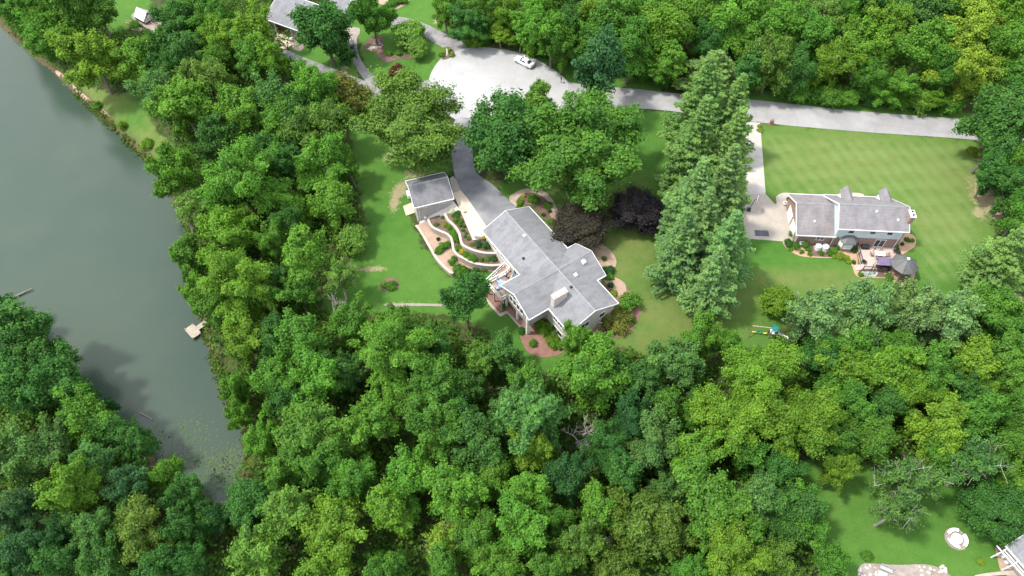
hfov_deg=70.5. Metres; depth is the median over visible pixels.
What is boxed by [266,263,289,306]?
broadleaf tree
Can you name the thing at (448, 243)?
shrub
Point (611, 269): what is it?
shrub
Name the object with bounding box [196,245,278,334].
broadleaf tree
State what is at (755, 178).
driveway
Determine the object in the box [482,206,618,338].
house
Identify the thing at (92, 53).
broadleaf tree
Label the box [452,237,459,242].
shrub
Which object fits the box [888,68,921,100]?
broadleaf tree
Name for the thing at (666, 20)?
broadleaf tree
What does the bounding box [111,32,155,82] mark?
broadleaf tree
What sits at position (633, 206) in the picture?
rounded tree
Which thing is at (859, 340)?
broadleaf tree
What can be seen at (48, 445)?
broadleaf tree
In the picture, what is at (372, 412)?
broadleaf tree
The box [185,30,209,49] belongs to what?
sparse tree
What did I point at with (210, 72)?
oak tree
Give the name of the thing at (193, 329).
fishing dock
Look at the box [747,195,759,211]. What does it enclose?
basketball hoop
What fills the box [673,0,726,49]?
broadleaf tree
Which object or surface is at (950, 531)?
curved bench
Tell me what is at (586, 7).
broadleaf tree
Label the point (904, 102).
shrub
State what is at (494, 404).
broadleaf tree
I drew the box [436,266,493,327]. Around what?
broadleaf tree
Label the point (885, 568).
garden bench
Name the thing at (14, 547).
broadleaf tree
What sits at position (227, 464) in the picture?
lily pads
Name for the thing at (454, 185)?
walkway
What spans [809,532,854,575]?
broadleaf tree
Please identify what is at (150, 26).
gravel yard
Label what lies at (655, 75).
broadleaf tree
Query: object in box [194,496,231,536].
broadleaf tree
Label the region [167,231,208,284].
broadleaf tree
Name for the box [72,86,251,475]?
bank plants
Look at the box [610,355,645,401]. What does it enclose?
broadleaf tree
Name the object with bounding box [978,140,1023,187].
broadleaf tree
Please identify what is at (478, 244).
shrub
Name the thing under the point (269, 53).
broadleaf tree
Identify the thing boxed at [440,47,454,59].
planting bed
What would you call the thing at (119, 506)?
broadleaf tree
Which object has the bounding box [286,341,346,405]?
broadleaf tree
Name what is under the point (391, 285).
shrub
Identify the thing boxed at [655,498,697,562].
feathery tree
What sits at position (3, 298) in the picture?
broadleaf tree
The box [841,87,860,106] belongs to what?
tree
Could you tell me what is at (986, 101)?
broadleaf tree
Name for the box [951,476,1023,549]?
rounded tree
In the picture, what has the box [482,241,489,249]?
shrub
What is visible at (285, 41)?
garden path
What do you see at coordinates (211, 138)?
broadleaf tree
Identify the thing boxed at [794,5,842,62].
broadleaf tree
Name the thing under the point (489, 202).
driveway
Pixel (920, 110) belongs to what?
shrub
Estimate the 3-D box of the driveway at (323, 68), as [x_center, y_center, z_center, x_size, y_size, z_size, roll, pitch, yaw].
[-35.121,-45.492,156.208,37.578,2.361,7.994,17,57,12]
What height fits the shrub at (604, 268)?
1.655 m
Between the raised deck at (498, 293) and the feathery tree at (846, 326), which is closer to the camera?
the feathery tree at (846, 326)
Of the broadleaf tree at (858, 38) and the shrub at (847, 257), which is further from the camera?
the broadleaf tree at (858, 38)
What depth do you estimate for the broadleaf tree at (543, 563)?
92.43 m
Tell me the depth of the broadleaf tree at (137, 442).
106.57 m
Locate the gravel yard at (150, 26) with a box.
[131,13,168,32]
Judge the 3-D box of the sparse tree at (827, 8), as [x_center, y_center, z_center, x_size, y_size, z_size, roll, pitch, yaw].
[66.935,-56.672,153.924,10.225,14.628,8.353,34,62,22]
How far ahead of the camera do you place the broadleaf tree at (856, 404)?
101.52 m
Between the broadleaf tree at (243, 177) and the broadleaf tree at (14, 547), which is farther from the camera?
the broadleaf tree at (243, 177)
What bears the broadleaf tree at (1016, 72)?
on the ground at (932, 182)
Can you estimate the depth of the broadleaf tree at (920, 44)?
141.63 m
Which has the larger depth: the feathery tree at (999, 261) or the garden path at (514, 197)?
the garden path at (514, 197)
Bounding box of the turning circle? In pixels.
[429,47,568,119]
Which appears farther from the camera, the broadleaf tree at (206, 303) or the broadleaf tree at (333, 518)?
the broadleaf tree at (206, 303)
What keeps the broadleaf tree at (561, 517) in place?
on the ground at (932, 182)
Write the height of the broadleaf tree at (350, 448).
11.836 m
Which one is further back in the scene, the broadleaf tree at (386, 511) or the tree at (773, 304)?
the tree at (773, 304)
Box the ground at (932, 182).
[0,0,1023,575]
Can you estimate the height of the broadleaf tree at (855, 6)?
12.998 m
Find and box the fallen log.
[13,288,31,297]
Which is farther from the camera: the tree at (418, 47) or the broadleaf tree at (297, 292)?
the tree at (418, 47)
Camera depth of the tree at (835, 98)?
146.04 m
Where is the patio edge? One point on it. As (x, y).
(502, 313)
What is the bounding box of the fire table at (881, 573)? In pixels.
[877,569,887,575]
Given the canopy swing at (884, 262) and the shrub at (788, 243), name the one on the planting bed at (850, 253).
the shrub at (788, 243)
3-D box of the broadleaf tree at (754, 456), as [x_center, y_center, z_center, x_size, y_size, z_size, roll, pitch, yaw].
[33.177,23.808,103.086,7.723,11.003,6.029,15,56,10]
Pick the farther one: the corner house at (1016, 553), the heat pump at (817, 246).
the heat pump at (817, 246)
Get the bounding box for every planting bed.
[292,42,303,50]
[363,35,424,62]
[378,0,409,8]
[379,278,399,290]
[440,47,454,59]
[488,291,506,312]
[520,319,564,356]
[521,193,550,220]
[550,212,616,266]
[592,279,639,336]
[603,277,625,296]
[782,239,914,285]
[809,244,836,256]
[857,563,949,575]
[858,271,884,276]
[898,234,915,253]
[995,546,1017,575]
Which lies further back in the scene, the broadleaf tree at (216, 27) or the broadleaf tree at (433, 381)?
the broadleaf tree at (216, 27)
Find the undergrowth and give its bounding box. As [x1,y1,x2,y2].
[0,0,1023,575]
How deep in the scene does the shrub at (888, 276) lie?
123.18 m
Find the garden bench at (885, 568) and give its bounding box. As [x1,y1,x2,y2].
[879,563,894,573]
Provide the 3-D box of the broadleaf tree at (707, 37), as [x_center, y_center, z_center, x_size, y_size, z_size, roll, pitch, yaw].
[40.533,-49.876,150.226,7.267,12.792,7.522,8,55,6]
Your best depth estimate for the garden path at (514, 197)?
134.44 m
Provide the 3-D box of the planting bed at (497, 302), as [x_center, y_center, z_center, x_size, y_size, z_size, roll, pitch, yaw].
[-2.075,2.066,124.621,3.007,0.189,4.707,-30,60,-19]
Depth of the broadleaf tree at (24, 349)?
110.59 m
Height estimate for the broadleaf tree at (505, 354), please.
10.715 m
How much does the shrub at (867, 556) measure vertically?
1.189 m
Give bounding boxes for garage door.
[787,205,792,223]
[789,219,795,236]
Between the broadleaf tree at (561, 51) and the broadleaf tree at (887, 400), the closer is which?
the broadleaf tree at (887, 400)
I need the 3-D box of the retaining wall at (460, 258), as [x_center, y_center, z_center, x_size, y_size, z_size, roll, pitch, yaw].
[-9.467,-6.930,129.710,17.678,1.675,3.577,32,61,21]
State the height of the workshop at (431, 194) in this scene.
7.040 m
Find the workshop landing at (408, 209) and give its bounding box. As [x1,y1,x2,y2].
[403,203,414,215]
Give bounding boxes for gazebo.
[888,254,918,282]
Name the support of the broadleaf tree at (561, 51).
on the ground at (932, 182)
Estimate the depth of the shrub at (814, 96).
147.27 m
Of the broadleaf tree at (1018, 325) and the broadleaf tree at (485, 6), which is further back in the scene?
the broadleaf tree at (485, 6)
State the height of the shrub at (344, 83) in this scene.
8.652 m
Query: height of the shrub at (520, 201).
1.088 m
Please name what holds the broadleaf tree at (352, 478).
on the ground at (932, 182)
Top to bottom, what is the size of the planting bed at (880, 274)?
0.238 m
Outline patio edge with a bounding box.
[486,298,520,326]
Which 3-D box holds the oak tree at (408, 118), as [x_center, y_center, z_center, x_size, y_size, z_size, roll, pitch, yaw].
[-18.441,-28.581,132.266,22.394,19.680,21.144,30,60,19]
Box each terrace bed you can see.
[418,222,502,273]
[429,215,500,263]
[446,211,493,251]
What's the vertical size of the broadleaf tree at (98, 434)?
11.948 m
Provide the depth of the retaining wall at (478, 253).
127.73 m
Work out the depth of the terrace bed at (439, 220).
131.66 m
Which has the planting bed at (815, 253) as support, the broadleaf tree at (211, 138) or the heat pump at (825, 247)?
the heat pump at (825, 247)
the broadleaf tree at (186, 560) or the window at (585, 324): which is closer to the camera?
the broadleaf tree at (186, 560)
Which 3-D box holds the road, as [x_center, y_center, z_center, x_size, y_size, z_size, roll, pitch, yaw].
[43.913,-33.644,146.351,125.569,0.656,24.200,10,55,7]
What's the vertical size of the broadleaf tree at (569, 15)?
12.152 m
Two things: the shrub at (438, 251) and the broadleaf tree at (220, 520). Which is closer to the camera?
the broadleaf tree at (220, 520)
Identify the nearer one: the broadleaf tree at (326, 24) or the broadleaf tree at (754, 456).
the broadleaf tree at (754, 456)
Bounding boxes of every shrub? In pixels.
[91,101,102,109]
[116,120,126,129]
[128,18,140,29]
[139,137,153,149]
[329,69,363,106]
[340,84,373,114]
[379,280,387,287]
[384,280,397,291]
[385,0,398,5]
[388,61,404,77]
[395,49,401,56]
[398,0,408,3]
[434,247,443,254]
[437,242,447,250]
[442,47,451,53]
[443,240,450,248]
[447,259,454,265]
[448,228,456,235]
[451,212,459,217]
[451,262,467,277]
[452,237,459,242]
[455,244,461,251]
[462,251,468,257]
[470,255,477,261]
[474,240,482,248]
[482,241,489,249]
[483,26,492,45]
[490,256,496,261]
[516,199,523,205]
[518,326,525,334]
[521,39,547,57]
[527,194,539,204]
[528,338,536,346]
[533,319,554,337]
[543,201,552,208]
[545,333,559,350]
[550,330,557,337]
[556,340,564,349]
[598,307,632,336]
[602,266,607,272]
[604,272,614,279]
[606,265,615,273]
[607,282,614,287]
[610,289,617,296]
[618,292,642,310]
[628,314,636,324]
[637,71,651,83]
[645,76,674,89]
[776,83,787,98]
[784,239,793,247]
[792,241,800,250]
[801,240,808,247]
[806,81,841,106]
[826,250,832,256]
[830,247,837,253]
[836,84,859,107]
[837,251,845,259]
[843,254,849,260]
[850,246,856,253]
[857,90,875,107]
[860,550,873,562]
[884,95,910,112]
[885,272,894,280]
[908,86,933,117]
[933,88,965,116]
[965,145,979,156]
[976,148,983,157]
[976,558,984,565]
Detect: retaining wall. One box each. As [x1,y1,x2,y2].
[415,225,460,275]
[427,218,501,270]
[444,213,495,257]
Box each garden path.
[274,33,319,48]
[384,303,445,306]
[509,188,557,213]
[776,193,795,202]
[837,193,863,195]
[975,570,1017,575]
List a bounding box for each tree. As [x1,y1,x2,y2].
[0,0,42,23]
[0,0,44,33]
[0,292,15,312]
[0,296,55,356]
[0,330,83,371]
[0,353,53,417]
[0,418,45,491]
[0,485,52,533]
[0,523,44,575]
[0,557,16,575]
[13,6,65,64]
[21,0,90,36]
[23,335,96,409]
[23,541,79,575]
[24,410,75,473]
[29,452,102,518]
[35,510,80,548]
[40,21,130,94]
[45,374,102,410]
[50,380,122,451]
[59,502,123,552]
[68,440,114,475]
[69,0,120,39]
[73,517,129,575]
[79,415,120,448]
[88,392,122,413]
[97,462,151,504]
[102,414,161,465]
[104,489,176,566]
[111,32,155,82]
[111,493,155,526]
[122,65,175,122]
[128,541,182,575]
[140,24,170,61]
[142,73,218,140]
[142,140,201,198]
[143,43,184,80]
[145,453,185,491]
[147,0,195,39]
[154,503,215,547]
[155,471,207,513]
[156,541,209,575]
[159,29,204,76]
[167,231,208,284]
[170,190,210,232]
[172,55,240,102]
[175,269,207,316]
[181,0,236,33]
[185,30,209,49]
[185,278,230,328]
[189,131,299,223]
[192,199,262,265]
[194,110,239,163]
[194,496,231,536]
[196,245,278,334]
[197,12,238,65]
[202,40,240,81]
[209,80,263,140]
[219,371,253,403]
[221,316,262,368]
[221,476,271,530]
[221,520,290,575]
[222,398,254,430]
[227,0,272,49]
[227,29,269,82]
[238,131,272,154]
[240,411,277,458]
[246,344,301,416]
[248,66,293,127]
[248,212,289,264]
[252,35,289,88]
[252,307,282,363]
[255,136,301,188]
[255,483,319,545]
[259,94,302,144]
[262,440,304,492]
[265,202,301,236]
[265,384,300,422]
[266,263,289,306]
[268,304,331,359]
[268,395,353,455]
[269,190,316,228]
[270,276,321,312]
[277,95,355,153]
[279,57,340,105]
[280,222,328,285]
[281,89,320,130]
[285,0,358,67]
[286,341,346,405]
[288,430,347,489]
[291,131,348,193]
[292,538,355,575]
[296,490,370,561]
[303,171,356,231]
[320,450,380,509]
[322,256,361,301]
[322,348,363,391]
[324,288,374,349]
[327,429,371,460]
[329,291,346,314]
[334,223,370,257]
[339,388,404,446]
[340,143,360,186]
[343,65,469,178]
[347,0,398,42]
[347,311,439,404]
[361,474,416,538]
[361,545,412,575]
[376,299,421,333]
[381,440,435,525]
[389,19,428,49]
[391,384,428,424]
[403,397,463,462]
[406,347,464,419]
[408,37,429,58]
[414,319,454,359]
[421,515,468,562]
[422,454,496,523]
[425,535,458,575]
[430,0,457,33]
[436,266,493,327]
[437,391,479,436]
[446,1,492,45]
[446,508,499,567]
[448,407,514,480]
[449,367,486,403]
[457,86,543,180]
[460,0,498,22]
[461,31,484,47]
[462,340,495,386]
[465,543,527,575]
[479,459,511,503]
[486,22,516,48]
[486,327,526,382]
[487,370,530,418]
[487,374,575,456]
[489,0,520,33]
[491,488,552,558]
[498,470,553,511]
[505,84,648,212]
[506,358,546,391]
[507,426,560,473]
[508,0,557,55]
[523,77,557,109]
[525,547,575,575]
[528,9,572,67]
[541,441,596,507]
[542,503,576,539]
[543,0,562,13]
[545,21,580,74]
[547,328,631,414]
[547,517,618,573]
[549,199,616,249]
[557,1,588,53]
[559,317,592,356]
[561,422,590,452]
[563,0,582,14]
[571,20,629,95]
[572,0,617,19]
[575,17,593,58]
[575,438,589,455]
[577,0,637,46]
[577,415,596,436]
[577,477,621,534]
[579,173,603,204]
[584,417,630,466]
[590,544,639,575]
[596,452,643,494]
[598,482,679,565]
[606,182,665,236]
[607,385,654,441]
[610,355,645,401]
[617,11,660,84]
[623,400,681,476]
[624,5,642,17]
[625,357,666,394]
[626,0,661,14]
[628,1,692,57]
[641,207,705,296]
[642,334,708,390]
[644,56,667,85]
[644,387,679,414]
[645,467,687,505]
[647,384,690,433]
[653,94,718,210]
[654,36,687,83]
[654,156,717,254]
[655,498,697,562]
[656,56,726,151]
[666,186,721,256]
[667,428,728,473]
[667,543,709,575]
[669,453,755,550]
[672,49,736,99]
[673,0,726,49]
[676,245,740,321]
[678,386,707,433]
[680,307,725,360]
[681,378,777,457]
[686,516,778,575]
[689,209,755,300]
[691,16,725,58]
[708,106,754,208]
[708,327,748,359]
[709,0,773,57]
[709,143,751,234]
[712,0,727,4]
[714,72,755,155]
[719,336,808,409]
[720,432,774,481]
[732,28,793,95]
[733,44,761,88]
[737,466,778,522]
[737,511,767,548]
[749,382,846,463]
[754,0,807,46]
[754,532,805,575]
[759,282,798,317]
[761,447,810,490]
[762,477,828,544]
[777,477,830,545]
[778,41,818,100]
[781,285,850,343]
[786,83,813,105]
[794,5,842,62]
[796,331,840,386]
[803,369,849,407]
[809,38,866,88]
[809,340,877,393]
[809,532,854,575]
[810,0,848,33]
[816,453,861,494]
[817,82,845,109]
[818,423,862,460]
[822,274,899,345]
[823,304,873,339]
[833,378,880,430]
[834,320,882,363]
[836,0,874,36]
[840,12,895,84]
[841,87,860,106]
[846,414,901,467]
[850,52,887,100]
[853,0,898,27]
[859,343,928,388]
[862,0,917,51]
[863,454,951,503]
[865,73,900,107]
[865,484,930,532]
[866,381,910,419]
[879,327,928,367]
[882,277,957,333]
[886,15,961,74]
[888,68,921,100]
[893,364,949,427]
[899,0,954,37]
[900,389,970,465]
[913,89,949,108]
[914,337,963,407]
[917,42,1010,104]
[917,45,968,91]
[917,287,985,353]
[922,437,970,472]
[933,0,968,29]
[941,0,1009,55]
[942,330,1005,397]
[945,433,1015,486]
[947,368,996,404]
[951,80,1023,149]
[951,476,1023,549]
[955,222,1023,304]
[956,389,1014,441]
[965,100,1023,173]
[965,281,1023,342]
[972,137,1017,198]
[977,309,1023,356]
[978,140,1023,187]
[983,15,1023,77]
[987,166,1023,216]
[989,324,1023,396]
[990,0,1023,28]
[990,421,1023,468]
[990,458,1023,495]
[992,186,1023,236]
[994,385,1023,429]
[997,53,1023,88]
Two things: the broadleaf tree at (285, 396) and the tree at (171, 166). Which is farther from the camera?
the tree at (171, 166)
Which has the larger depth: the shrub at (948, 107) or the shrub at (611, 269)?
the shrub at (948, 107)
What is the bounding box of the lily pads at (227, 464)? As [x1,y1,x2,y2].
[152,410,247,497]
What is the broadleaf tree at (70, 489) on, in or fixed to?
on the ground at (932, 182)
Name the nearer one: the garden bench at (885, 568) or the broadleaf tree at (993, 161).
the garden bench at (885, 568)
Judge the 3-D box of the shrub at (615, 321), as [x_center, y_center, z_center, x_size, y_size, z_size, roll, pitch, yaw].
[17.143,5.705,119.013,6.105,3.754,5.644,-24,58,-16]
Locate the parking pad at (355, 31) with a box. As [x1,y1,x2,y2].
[345,27,359,38]
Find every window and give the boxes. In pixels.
[552,323,561,338]
[581,320,589,327]
[836,235,857,251]
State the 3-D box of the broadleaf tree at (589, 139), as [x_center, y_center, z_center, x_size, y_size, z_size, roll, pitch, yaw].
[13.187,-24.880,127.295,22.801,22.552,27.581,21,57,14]
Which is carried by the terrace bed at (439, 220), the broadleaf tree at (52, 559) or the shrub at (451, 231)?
the shrub at (451, 231)
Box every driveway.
[281,50,428,97]
[349,28,381,94]
[391,17,466,51]
[451,117,515,225]
[743,122,765,193]
[743,194,791,240]
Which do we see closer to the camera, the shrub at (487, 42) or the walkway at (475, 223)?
the walkway at (475, 223)
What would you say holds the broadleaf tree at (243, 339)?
on the ground at (932, 182)
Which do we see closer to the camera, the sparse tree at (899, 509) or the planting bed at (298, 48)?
the sparse tree at (899, 509)
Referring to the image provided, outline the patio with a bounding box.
[506,304,542,327]
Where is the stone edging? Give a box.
[55,71,109,116]
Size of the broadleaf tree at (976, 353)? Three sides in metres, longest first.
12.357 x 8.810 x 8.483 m
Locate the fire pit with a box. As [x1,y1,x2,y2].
[944,528,965,549]
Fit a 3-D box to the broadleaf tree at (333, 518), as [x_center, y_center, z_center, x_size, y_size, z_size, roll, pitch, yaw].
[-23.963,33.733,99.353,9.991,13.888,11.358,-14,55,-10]
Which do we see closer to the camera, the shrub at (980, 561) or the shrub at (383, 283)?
the shrub at (980, 561)
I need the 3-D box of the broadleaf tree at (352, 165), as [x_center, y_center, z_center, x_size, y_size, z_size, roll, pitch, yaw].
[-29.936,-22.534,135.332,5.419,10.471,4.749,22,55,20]
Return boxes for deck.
[487,262,512,309]
[854,243,901,271]
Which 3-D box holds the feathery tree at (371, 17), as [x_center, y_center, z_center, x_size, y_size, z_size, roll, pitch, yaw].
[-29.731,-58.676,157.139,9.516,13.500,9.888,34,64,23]
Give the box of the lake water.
[0,28,246,505]
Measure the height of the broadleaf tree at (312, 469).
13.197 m
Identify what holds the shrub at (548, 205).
on the planting bed at (539, 208)
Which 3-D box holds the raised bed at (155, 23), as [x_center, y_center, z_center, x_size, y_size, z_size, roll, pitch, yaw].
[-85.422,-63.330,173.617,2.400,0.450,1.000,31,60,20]
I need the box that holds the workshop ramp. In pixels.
[419,200,459,222]
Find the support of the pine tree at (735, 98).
on the ground at (932, 182)
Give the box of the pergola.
[991,545,1023,575]
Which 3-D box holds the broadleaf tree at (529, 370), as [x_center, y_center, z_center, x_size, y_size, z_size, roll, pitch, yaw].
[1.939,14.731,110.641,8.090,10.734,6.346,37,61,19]
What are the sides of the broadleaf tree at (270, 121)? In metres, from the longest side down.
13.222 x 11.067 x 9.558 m
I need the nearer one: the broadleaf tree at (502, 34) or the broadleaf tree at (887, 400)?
the broadleaf tree at (887, 400)
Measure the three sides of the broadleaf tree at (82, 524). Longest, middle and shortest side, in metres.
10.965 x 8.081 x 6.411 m
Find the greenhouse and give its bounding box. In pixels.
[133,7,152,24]
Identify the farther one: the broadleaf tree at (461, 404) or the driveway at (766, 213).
the driveway at (766, 213)
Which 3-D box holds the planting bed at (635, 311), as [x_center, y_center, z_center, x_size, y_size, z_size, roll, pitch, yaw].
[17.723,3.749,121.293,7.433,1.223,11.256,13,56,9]
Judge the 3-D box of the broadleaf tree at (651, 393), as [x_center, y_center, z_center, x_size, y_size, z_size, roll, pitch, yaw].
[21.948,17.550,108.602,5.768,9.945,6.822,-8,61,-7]
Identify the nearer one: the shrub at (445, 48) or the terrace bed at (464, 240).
the terrace bed at (464, 240)
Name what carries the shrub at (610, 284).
on the planting bed at (620, 286)
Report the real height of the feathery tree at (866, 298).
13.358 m
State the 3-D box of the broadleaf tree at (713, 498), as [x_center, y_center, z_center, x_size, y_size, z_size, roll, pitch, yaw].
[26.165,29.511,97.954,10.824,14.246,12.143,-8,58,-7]
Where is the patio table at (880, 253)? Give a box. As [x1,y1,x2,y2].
[873,251,885,256]
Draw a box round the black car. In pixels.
[347,40,356,53]
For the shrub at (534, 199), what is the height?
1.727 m
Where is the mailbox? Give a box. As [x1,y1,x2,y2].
[768,119,773,125]
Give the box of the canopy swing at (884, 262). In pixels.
[873,257,891,269]
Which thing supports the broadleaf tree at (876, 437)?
on the ground at (932, 182)
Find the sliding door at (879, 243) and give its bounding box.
[872,239,886,246]
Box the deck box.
[861,244,869,249]
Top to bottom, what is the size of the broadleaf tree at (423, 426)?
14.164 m
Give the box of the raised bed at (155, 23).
[150,20,159,25]
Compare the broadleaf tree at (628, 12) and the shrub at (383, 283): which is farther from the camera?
the broadleaf tree at (628, 12)
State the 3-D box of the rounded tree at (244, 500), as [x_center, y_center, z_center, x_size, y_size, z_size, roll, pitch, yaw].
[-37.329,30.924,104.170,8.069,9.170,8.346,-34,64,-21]
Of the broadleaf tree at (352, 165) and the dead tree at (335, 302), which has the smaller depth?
the dead tree at (335, 302)
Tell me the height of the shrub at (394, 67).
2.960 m
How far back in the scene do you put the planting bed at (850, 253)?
126.24 m
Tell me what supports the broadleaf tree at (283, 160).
on the ground at (932, 182)
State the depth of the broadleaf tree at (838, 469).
98.16 m
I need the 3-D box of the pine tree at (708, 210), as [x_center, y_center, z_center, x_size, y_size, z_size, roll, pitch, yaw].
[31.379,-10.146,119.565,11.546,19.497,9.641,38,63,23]
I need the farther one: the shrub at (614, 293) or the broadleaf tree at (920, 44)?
the broadleaf tree at (920, 44)
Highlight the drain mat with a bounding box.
[755,230,768,235]
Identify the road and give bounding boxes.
[433,82,1023,140]
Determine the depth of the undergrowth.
113.68 m
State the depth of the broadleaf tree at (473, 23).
153.58 m
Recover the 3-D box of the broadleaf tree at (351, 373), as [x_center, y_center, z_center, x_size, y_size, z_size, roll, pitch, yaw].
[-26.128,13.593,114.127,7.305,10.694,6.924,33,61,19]
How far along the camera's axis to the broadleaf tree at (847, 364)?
103.91 m
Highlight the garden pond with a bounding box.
[862,271,877,276]
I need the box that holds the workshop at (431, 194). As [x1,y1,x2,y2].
[405,172,453,221]
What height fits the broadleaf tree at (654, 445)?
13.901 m
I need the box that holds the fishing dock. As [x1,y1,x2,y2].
[184,319,207,339]
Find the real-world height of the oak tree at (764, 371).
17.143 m
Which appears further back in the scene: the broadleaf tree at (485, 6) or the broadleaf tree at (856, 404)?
the broadleaf tree at (485, 6)
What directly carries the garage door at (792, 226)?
in the brick house at (845, 220)
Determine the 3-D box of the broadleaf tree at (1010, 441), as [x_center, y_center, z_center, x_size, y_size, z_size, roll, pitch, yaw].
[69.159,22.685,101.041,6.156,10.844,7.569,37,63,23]
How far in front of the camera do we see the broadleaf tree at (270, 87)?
142.10 m
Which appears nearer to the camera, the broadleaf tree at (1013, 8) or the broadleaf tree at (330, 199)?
the broadleaf tree at (330, 199)
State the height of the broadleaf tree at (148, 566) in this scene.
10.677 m
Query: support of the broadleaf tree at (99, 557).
on the ground at (932, 182)
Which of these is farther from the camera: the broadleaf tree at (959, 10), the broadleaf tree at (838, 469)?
the broadleaf tree at (959, 10)
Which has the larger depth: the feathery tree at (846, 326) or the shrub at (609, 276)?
the shrub at (609, 276)
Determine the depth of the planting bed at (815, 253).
126.70 m
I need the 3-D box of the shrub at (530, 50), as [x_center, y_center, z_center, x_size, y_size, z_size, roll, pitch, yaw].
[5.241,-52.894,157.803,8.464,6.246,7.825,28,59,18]
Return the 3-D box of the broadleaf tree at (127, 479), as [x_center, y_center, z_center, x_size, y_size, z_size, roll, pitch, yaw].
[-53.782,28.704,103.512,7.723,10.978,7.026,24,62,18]
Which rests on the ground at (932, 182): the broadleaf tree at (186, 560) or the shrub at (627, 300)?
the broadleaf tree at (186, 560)
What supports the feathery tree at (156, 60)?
on the ground at (932, 182)
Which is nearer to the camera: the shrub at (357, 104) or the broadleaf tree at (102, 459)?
the broadleaf tree at (102, 459)
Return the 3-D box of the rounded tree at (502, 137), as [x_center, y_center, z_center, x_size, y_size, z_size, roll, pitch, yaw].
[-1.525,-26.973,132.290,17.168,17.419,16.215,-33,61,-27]
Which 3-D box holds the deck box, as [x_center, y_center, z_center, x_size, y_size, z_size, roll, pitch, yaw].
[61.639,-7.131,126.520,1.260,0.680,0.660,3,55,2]
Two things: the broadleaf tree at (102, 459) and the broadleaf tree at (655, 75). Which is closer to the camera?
the broadleaf tree at (102, 459)
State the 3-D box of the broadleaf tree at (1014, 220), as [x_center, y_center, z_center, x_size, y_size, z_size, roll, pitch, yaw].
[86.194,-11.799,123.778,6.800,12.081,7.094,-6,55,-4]
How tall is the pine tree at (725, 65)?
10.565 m
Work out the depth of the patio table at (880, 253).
125.22 m
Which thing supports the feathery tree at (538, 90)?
on the ground at (932, 182)
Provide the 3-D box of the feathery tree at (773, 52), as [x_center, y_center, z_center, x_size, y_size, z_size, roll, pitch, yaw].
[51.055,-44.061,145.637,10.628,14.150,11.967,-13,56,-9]
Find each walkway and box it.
[450,176,459,192]
[453,190,486,240]
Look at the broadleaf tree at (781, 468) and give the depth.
97.81 m
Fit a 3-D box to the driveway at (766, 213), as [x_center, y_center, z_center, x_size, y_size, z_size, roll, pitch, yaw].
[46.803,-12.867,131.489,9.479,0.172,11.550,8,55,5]
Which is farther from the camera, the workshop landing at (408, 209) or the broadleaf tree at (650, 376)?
the workshop landing at (408, 209)
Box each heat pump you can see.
[813,243,821,250]
[822,244,828,251]
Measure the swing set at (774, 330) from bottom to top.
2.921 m
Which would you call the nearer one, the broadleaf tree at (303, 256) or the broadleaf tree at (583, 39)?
the broadleaf tree at (303, 256)
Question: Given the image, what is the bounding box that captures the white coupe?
[514,55,534,68]
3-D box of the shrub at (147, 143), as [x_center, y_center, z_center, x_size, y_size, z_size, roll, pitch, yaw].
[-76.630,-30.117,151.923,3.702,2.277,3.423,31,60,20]
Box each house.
[266,0,355,38]
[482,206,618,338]
[786,185,916,251]
[1000,535,1023,575]
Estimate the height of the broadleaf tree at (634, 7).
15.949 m
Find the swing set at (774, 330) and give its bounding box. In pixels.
[748,325,787,338]
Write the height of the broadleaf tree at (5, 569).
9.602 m
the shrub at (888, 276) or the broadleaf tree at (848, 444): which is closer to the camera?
the broadleaf tree at (848, 444)
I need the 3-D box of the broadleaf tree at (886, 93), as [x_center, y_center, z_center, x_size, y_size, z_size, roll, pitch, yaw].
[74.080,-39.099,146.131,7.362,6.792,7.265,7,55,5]
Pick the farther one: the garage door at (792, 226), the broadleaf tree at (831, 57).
the broadleaf tree at (831, 57)
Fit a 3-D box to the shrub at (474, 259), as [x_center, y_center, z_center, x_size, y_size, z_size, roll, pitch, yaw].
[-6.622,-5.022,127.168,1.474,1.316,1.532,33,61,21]
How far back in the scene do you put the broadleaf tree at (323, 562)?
93.56 m
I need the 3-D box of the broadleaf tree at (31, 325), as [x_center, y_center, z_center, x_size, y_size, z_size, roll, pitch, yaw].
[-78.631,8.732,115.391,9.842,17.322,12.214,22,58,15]
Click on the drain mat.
(761, 233)
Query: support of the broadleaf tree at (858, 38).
on the ground at (932, 182)
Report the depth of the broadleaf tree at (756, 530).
93.37 m
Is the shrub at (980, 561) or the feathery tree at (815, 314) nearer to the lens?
the shrub at (980, 561)
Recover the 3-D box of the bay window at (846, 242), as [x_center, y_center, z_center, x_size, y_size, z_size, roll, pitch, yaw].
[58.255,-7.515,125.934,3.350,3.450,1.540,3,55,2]
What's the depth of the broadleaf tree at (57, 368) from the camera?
109.54 m
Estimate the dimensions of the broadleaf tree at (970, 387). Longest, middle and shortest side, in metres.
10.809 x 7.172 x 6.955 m
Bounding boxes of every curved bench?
[947,528,958,534]
[947,538,960,548]
[962,534,968,546]
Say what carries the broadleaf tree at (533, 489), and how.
on the ground at (932, 182)
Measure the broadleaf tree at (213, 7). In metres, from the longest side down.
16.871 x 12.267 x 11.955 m

